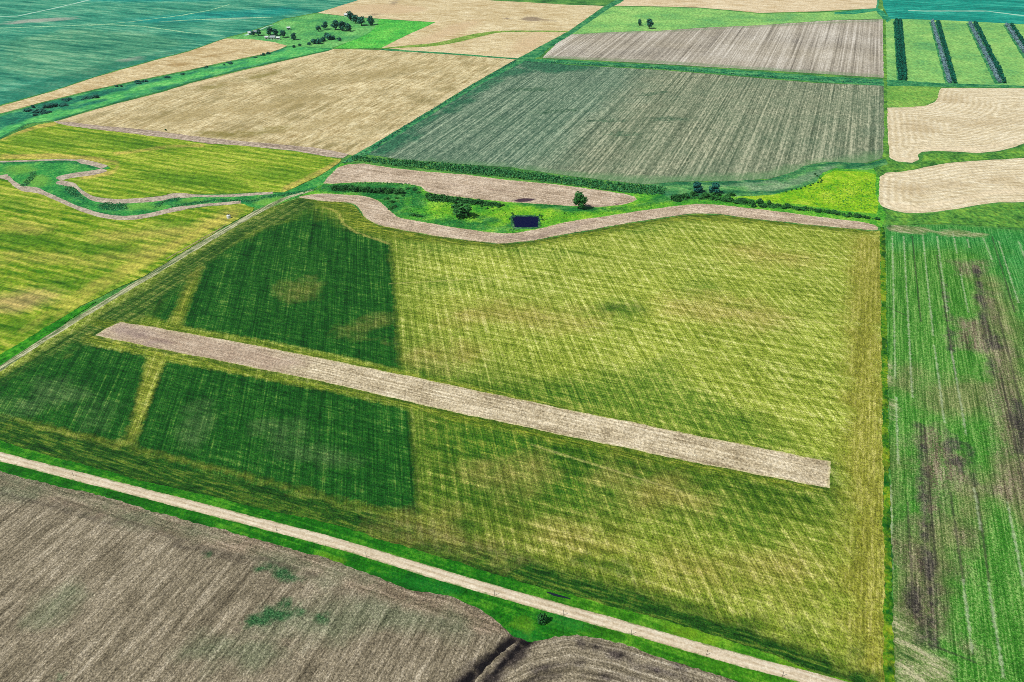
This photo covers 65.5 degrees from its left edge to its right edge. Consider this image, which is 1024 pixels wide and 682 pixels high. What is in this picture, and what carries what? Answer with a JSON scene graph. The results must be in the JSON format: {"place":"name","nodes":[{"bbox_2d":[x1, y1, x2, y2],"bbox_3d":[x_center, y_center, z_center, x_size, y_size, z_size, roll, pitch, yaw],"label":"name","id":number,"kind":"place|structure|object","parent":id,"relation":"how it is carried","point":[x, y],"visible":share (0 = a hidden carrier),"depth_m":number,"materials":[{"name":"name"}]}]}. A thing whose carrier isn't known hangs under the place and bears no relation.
{"place":"outdoors","nodes":[
{"label":"outdoors","id":0,"kind":"place"},
{"bbox_2d":[0,0,88,16],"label":"dirt track","id":1,"kind":"structure","parent":0,"point":[44,10],"depth_m":1280.83,"materials":[{"name":"beige soil"}]},
{"bbox_2d":[0,178,253,353],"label":"hay field","id":2,"kind":"structure","parent":0,"point":[58,260],"depth_m":543.07,"materials":[{"name":"plant"}]},
{"bbox_2d":[0,38,286,112],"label":"stubble field","id":3,"kind":"structure","parent":0,"point":[223,50],"depth_m":976.93,"materials":[{"name":"beige plant"}]},
{"bbox_2d":[0,190,313,370],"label":"dirt track","id":4,"kind":"structure","parent":0,"point":[6,364],"depth_m":507.56,"materials":[{"name":"beige soil"}]},
{"bbox_2d":[0,46,333,138],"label":"meadow","id":5,"kind":"structure","parent":0,"point":[12,121],"depth_m":881.55,"materials":[{"name":"green plant"}]},
{"bbox_2d":[31,108,45,112],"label":"shrub","id":6,"kind":"object","parent":5,"relation":"on","point":[39,110],"visible":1,"depth_m":812.23,"materials":[{"name":"green plant"}]},
{"bbox_2d":[45,103,57,106],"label":"shrub","id":7,"kind":"object","parent":5,"relation":"on","point":[52,104],"visible":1,"depth_m":828.07,"materials":[{"name":"green plant"}]},
{"bbox_2d":[60,97,71,100],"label":"shrub","id":8,"kind":"object","parent":5,"relation":"on","point":[66,99],"visible":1,"depth_m":849.65,"materials":[{"name":"green plant"}]},
{"bbox_2d":[0,160,339,215],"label":"meadow","id":9,"kind":"structure","parent":0,"point":[47,174],"depth_m":634.34,"materials":[{"name":"green plant"}]},
{"bbox_2d":[0,122,341,198],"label":"hay field","id":10,"kind":"structure","parent":0,"point":[142,166],"depth_m":690.50,"materials":[{"name":"plant"}]},
{"bbox_2d":[0,0,356,104],"bbox_3d":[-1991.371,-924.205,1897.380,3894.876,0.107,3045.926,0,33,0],"label":"crop field","id":11,"kind":"structure","parent":0,"point":[36,60],"depth_m":1145.01,"materials":[{"name":"green plant"}]},
{"bbox_2d":[5,24,220,35],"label":"grass waterway","id":12,"kind":"object","parent":11,"relation":"in","point":[112,24],"depth_m":1174.55,"materials":[{"name":"green plant"}]},
{"bbox_2d":[89,4,229,25],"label":"grass waterway","id":13,"kind":"object","parent":11,"relation":"in","point":[166,17],"depth_m":1238.74,"materials":[{"name":"green plant"}]},
{"bbox_2d":[162,17,269,21],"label":"grass waterway","id":14,"kind":"object","parent":11,"relation":"in","point":[218,18],"depth_m":1225.30,"materials":[{"name":"green plant"}]},
{"bbox_2d":[0,471,519,681],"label":"ploughed field","id":15,"kind":"structure","parent":0,"point":[96,588],"depth_m":290.16,"materials":[{"name":"soil"}]},
{"bbox_2d":[59,49,515,154],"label":"stubble field","id":16,"kind":"structure","parent":0,"point":[351,101],"depth_m":848.79,"materials":[{"name":"beige plant"}]},
{"bbox_2d":[226,13,378,47],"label":"meadow","id":17,"kind":"structure","parent":0,"point":[303,29],"depth_m":1144.41,"materials":[{"name":"green plant"}]},
{"bbox_2d":[266,27,272,34],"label":"tree","id":18,"kind":"object","parent":17,"relation":"on","point":[269,30],"visible":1,"depth_m":1119.12,"materials":[{"name":"green plant"}]},
{"bbox_2d":[279,30,285,37],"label":"tree","id":19,"kind":"object","parent":17,"relation":"on","point":[283,32],"visible":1,"depth_m":1105.64,"materials":[{"name":"green plant"}]},
{"bbox_2d":[290,32,296,39],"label":"tree","id":20,"kind":"object","parent":17,"relation":"on","point":[293,36],"visible":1,"depth_m":1094.84,"materials":[{"name":"green plant"}]},
{"bbox_2d":[321,21,327,28],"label":"tree","id":21,"kind":"object","parent":17,"relation":"on","point":[325,25],"visible":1,"depth_m":1152.07,"materials":[{"name":"green plant"}]},
{"bbox_2d":[331,19,337,29],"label":"tree","id":22,"kind":"object","parent":17,"relation":"on","point":[334,23],"visible":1,"depth_m":1148.11,"materials":[{"name":"green plant"}]},
{"bbox_2d":[337,21,345,30],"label":"tree","id":23,"kind":"object","parent":17,"relation":"on","point":[341,24],"visible":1,"depth_m":1141.48,"materials":[{"name":"green plant"}]},
{"bbox_2d":[345,23,351,30],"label":"tree","id":24,"kind":"object","parent":17,"relation":"on","point":[348,26],"visible":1,"depth_m":1139.94,"materials":[{"name":"green plant"}]},
{"bbox_2d":[346,11,353,19],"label":"tree","id":25,"kind":"object","parent":17,"relation":"on","point":[349,14],"visible":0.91,"depth_m":1205.12,"materials":[{"name":"green plant"}]},
{"bbox_2d":[351,15,357,22],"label":"tree","id":26,"kind":"object","parent":17,"relation":"on","point":[354,18],"visible":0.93,"depth_m":1188.77,"materials":[{"name":"green plant"}]},
{"bbox_2d":[357,16,364,25],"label":"tree","id":27,"kind":"object","parent":17,"relation":"on","point":[360,20],"visible":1,"depth_m":1173.35,"materials":[{"name":"green plant"}]},
{"bbox_2d":[366,15,375,24],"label":"tree","id":28,"kind":"object","parent":17,"relation":"on","point":[370,19],"visible":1,"depth_m":1177.28,"materials":[{"name":"green plant"}]},
{"bbox_2d":[336,19,434,47],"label":"meadow","id":29,"kind":"structure","parent":0,"point":[383,33],"depth_m":1132.99,"materials":[{"name":"green plant"}]},
{"bbox_2d":[0,452,846,681],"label":"gravel road","id":30,"kind":"structure","parent":0,"point":[701,649],"depth_m":304.45,"materials":[{"name":"beige gravel"}]},
{"bbox_2d":[0,441,851,681],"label":"grass verge","id":31,"kind":"object","parent":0,"point":[515,619],"depth_m":304.19,"materials":[{"name":"green plant"}]},
{"bbox_2d":[536,612,546,624],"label":"shrub","id":32,"kind":"object","parent":31,"relation":"on","point":[542,618],"visible":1,"depth_m":285.31,"materials":[{"name":"green plant"}]},
{"bbox_2d":[0,198,885,681],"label":"hay field","id":33,"kind":"structure","parent":0,"point":[750,332],"depth_m":398.56,"materials":[{"name":"plant"}]},
{"bbox_2d":[96,322,830,487],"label":"fallow strip","id":34,"kind":"object","parent":33,"relation":"in","point":[664,442],"visible":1,"depth_m":394.38,"materials":[{"name":"soil"}]},
{"bbox_2d":[319,0,603,57],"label":"stubble field","id":35,"kind":"structure","parent":0,"point":[452,19],"depth_m":1212.09,"materials":[{"name":"beige plant"}]},
{"bbox_2d":[379,30,567,48],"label":"grass waterway","id":36,"kind":"object","parent":35,"relation":"in","point":[464,38],"depth_m":1105.57,"materials":[{"name":"green plant"}]},
{"bbox_2d":[324,163,636,206],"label":"fallow field","id":37,"kind":"structure","parent":0,"point":[473,187],"depth_m":641.41,"materials":[{"name":"soil"}]},
{"bbox_2d":[0,0,1023,657],"bbox_3d":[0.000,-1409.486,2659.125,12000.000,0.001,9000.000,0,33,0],"label":"ground","id":38,"kind":"structure","parent":0,"point":[564,2],"depth_m":706.29,"materials":[{"name":"green plant"}]},
{"bbox_2d":[0,323,65,364],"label":"grass strip","id":39,"kind":"object","parent":38,"relation":"on","point":[29,345],"depth_m":441.24,"materials":[{"name":"green plant"}]},
{"bbox_2d":[0,302,95,362],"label":"grass strip","id":40,"kind":"object","parent":38,"relation":"on","point":[5,355],"depth_m":452.74,"materials":[{"name":"green plant"}]},
{"bbox_2d":[0,174,240,219],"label":"fallow strip","id":41,"kind":"object","parent":38,"relation":"on","point":[62,201],"visible":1,"depth_m":607.08,"materials":[{"name":"soil"}]},
{"bbox_2d":[0,159,272,203],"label":"fallow strip","id":42,"kind":"object","parent":38,"relation":"on","point":[61,178],"visible":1,"depth_m":629.03,"materials":[{"name":"soil"}]},
{"bbox_2d":[166,224,225,258],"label":"grass strip","id":43,"kind":"structure","parent":38,"relation":"on","point":[197,241],"depth_m":555.56,"materials":[{"name":"plant"}]},
{"bbox_2d":[54,121,347,157],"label":"fallow strip","id":44,"kind":"object","parent":38,"relation":"on","point":[321,152],"visible":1,"depth_m":737.71,"materials":[{"name":"grey soil"}]},
{"bbox_2d":[20,171,421,209],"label":"reeds","id":45,"kind":"object","parent":38,"relation":"on","point":[69,192],"visible":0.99,"depth_m":624.95,"materials":[{"name":"green plant"}]},
{"bbox_2d":[381,49,517,58],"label":"grass strip","id":46,"kind":"object","parent":38,"relation":"on","point":[447,53],"depth_m":1029.73,"materials":[{"name":"green plant"}]},
{"bbox_2d":[342,0,623,162],"bbox_3d":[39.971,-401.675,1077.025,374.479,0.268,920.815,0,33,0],"label":"grass strip","id":47,"kind":"object","parent":38,"relation":"on","point":[539,51],"depth_m":964.00,"materials":[{"name":"green plant"}]},
{"bbox_2d":[349,154,666,194],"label":"hedgerow","id":48,"kind":"object","parent":38,"relation":"on","point":[393,162],"visible":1,"depth_m":661.75,"materials":[{"name":"plant"}]},
{"bbox_2d":[509,214,541,230],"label":"reeds","id":49,"kind":"object","parent":38,"relation":"on","point":[512,219],"visible":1,"depth_m":579.29,"materials":[{"name":"green plant"}]},
{"bbox_2d":[547,592,569,598],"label":"puddle","id":50,"kind":"object","parent":38,"relation":"on","point":[554,594],"visible":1,"depth_m":296.95,"materials":[{"name":"blue liquid"}]},
{"bbox_2d":[343,60,881,163],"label":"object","id":51,"kind":"object","parent":38,"relation":"on","point":[434,108],"visible":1,"depth_m":919.17,"materials":[{"name":"green plant"}]},
{"bbox_2d":[510,215,539,228],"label":"pond bank","id":52,"kind":"structure","parent":0,"point":[524,227],"depth_m":574.41,"materials":[{"name":"green plant"}]},
{"bbox_2d":[512,216,538,226],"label":"pond","id":53,"kind":"structure","parent":0,"point":[525,221],"depth_m":583.28,"materials":[{"name":"blue liquid"}]},
{"bbox_2d":[299,193,877,243],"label":"fallow strip","id":54,"kind":"object","parent":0,"point":[375,211],"visible":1,"depth_m":585.03,"materials":[{"name":"soil"}]},
{"bbox_2d":[301,163,885,232],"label":"meadow","id":55,"kind":"structure","parent":0,"point":[643,201],"depth_m":603.83,"materials":[{"name":"green plant"}]},
{"bbox_2d":[385,187,391,193],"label":"shrub","id":56,"kind":"object","parent":55,"relation":"on","point":[388,190],"visible":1,"depth_m":627.65,"materials":[{"name":"green plant"}]},
{"bbox_2d":[440,195,448,200],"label":"shrub","id":57,"kind":"object","parent":55,"relation":"on","point":[445,197],"visible":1,"depth_m":614.33,"materials":[{"name":"green plant"}]},
{"bbox_2d":[452,196,458,202],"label":"shrub","id":58,"kind":"object","parent":55,"relation":"on","point":[454,200],"visible":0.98,"depth_m":611.94,"materials":[{"name":"green plant"}]},
{"bbox_2d":[450,201,471,217],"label":"tree","id":59,"kind":"object","parent":55,"relation":"on","point":[460,209],"visible":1,"depth_m":586.51,"materials":[{"name":"green plant"}]},
{"bbox_2d":[573,191,587,208],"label":"tree","id":60,"kind":"object","parent":55,"relation":"on","point":[580,200],"visible":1,"depth_m":598.47,"materials":[{"name":"green plant"}]},
{"bbox_2d":[336,189,873,219],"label":"undergrowth","id":61,"kind":"object","parent":55,"relation":"on","point":[684,198],"visible":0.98,"depth_m":613.41,"materials":[{"name":"green plant"}]},
{"bbox_2d":[670,194,679,200],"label":"shrub","id":62,"kind":"object","parent":55,"relation":"on","point":[674,197],"visible":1,"depth_m":615.33,"materials":[{"name":"green plant"}]},
{"bbox_2d":[693,181,703,191],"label":"tree","id":63,"kind":"object","parent":55,"relation":"on","point":[697,186],"visible":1,"depth_m":628.28,"materials":[{"name":"green plant"}]},
{"bbox_2d":[703,192,709,197],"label":"shrub","id":64,"kind":"object","parent":55,"relation":"on","point":[705,194],"visible":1,"depth_m":619.47,"materials":[{"name":"green plant"}]},
{"bbox_2d":[709,182,719,192],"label":"tree","id":65,"kind":"object","parent":55,"relation":"on","point":[714,187],"visible":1,"depth_m":625.04,"materials":[{"name":"green plant"}]},
{"bbox_2d":[724,195,733,201],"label":"shrub","id":66,"kind":"object","parent":55,"relation":"on","point":[729,198],"visible":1,"depth_m":613.61,"materials":[{"name":"green plant"}]},
{"bbox_2d":[756,198,763,203],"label":"shrub","id":67,"kind":"object","parent":55,"relation":"on","point":[759,200],"visible":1,"depth_m":610.17,"materials":[{"name":"green plant"}]},
{"bbox_2d":[853,213,862,217],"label":"shrub","id":68,"kind":"object","parent":55,"relation":"on","point":[857,215],"visible":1,"depth_m":588.79,"materials":[{"name":"green plant"}]},
{"bbox_2d":[475,635,736,681],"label":"ploughed field","id":69,"kind":"structure","parent":0,"point":[575,658],"depth_m":271.49,"materials":[{"name":"soil"}]},
{"bbox_2d":[367,61,884,183],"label":"crop field","id":70,"kind":"structure","parent":0,"point":[640,126],"depth_m":773.15,"materials":[{"name":"plant"}]},
{"bbox_2d":[543,19,883,77],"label":"crop field","id":71,"kind":"structure","parent":0,"point":[845,47],"depth_m":1058.74,"materials":[{"name":"brown soil"}]},
{"bbox_2d":[573,7,882,33],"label":"meadow","id":72,"kind":"structure","parent":0,"point":[618,19],"depth_m":1225.02,"materials":[{"name":"green plant"}]},
{"bbox_2d":[647,19,653,28],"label":"tree","id":73,"kind":"object","parent":72,"relation":"on","point":[650,23],"visible":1,"depth_m":1155.73,"materials":[{"name":"green plant"}]},
{"bbox_2d":[615,0,876,12],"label":"stubble field","id":74,"kind":"structure","parent":0,"point":[764,6],"depth_m":1325.49,"materials":[{"name":"beige plant"}]},
{"bbox_2d":[646,159,887,201],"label":"grass strip","id":75,"kind":"object","parent":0,"point":[803,176],"depth_m":646.95,"materials":[{"name":"green plant"}]},
{"bbox_2d":[528,59,1023,87],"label":"grass strip","id":76,"kind":"object","parent":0,"point":[818,78],"depth_m":932.28,"materials":[{"name":"green plant"}]},
{"bbox_2d":[737,170,878,213],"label":"meadow","id":77,"kind":"structure","parent":0,"point":[803,195],"depth_m":627.21,"materials":[{"name":"green plant"}]},
{"bbox_2d":[834,0,890,21],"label":"grass strip","id":78,"kind":"object","parent":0,"point":[882,14],"depth_m":1265.70,"materials":[{"name":"green plant"}]},
{"bbox_2d":[879,227,894,681],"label":"grass strip","id":79,"kind":"object","parent":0,"point":[888,658],"depth_m":338.82,"materials":[{"name":"green plant"}]},
{"bbox_2d":[893,21,907,80],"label":"grass strip","id":80,"kind":"object","parent":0,"point":[895,56],"depth_m":1004.17,"materials":[{"name":"green plant"}]},
{"bbox_2d":[887,86,940,107],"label":"meadow","id":81,"kind":"structure","parent":0,"point":[906,96],"depth_m":864.79,"materials":[{"name":"green plant"}]},
{"bbox_2d":[929,22,957,83],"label":"tree rows","id":82,"kind":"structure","parent":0,"point":[942,67],"depth_m":1014.98,"materials":[{"name":"green plant"}]},
{"bbox_2d":[876,19,1023,227],"bbox_3d":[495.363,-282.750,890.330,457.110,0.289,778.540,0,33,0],"label":"grass strip","id":83,"kind":"object","parent":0,"point":[1005,215],"depth_m":603.95,"materials":[{"name":"green plant"}]},
{"bbox_2d":[878,158,1023,212],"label":"stubble field","id":84,"kind":"structure","parent":0,"point":[947,186],"depth_m":641.84,"materials":[{"name":"beige plant"}]},
{"bbox_2d":[882,0,1023,23],"bbox_3d":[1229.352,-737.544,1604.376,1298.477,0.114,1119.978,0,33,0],"label":"crop field","id":85,"kind":"structure","parent":0,"point":[964,10],"depth_m":1280.91,"materials":[{"name":"teal plant"}]},
{"bbox_2d":[885,225,1023,681],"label":"crop field","id":86,"kind":"structure","parent":0,"point":[955,323],"depth_m":366.82,"materials":[{"name":"green plant"}]},
{"bbox_2d":[885,19,1023,87],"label":"meadow","id":87,"kind":"structure","parent":0,"point":[923,62],"depth_m":1030.00,"materials":[{"name":"green plant"}]},
{"bbox_2d":[887,88,1023,162],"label":"stubble field","id":88,"kind":"structure","parent":0,"point":[976,120],"depth_m":781.36,"materials":[{"name":"beige plant"}]},
{"bbox_2d":[908,10,1023,15],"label":"dirt track","id":89,"kind":"structure","parent":0,"point":[987,11],"depth_m":1266.55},
{"bbox_2d":[966,23,1006,83],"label":"tree rows","id":90,"kind":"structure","parent":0,"point":[987,64],"depth_m":1019.53,"materials":[{"name":"green plant"}]},
{"bbox_2d":[1003,25,1023,57],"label":"tree rows","id":91,"kind":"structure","parent":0,"point":[1015,43],"depth_m":1088.15,"materials":[{"name":"green plant"}]}
]}

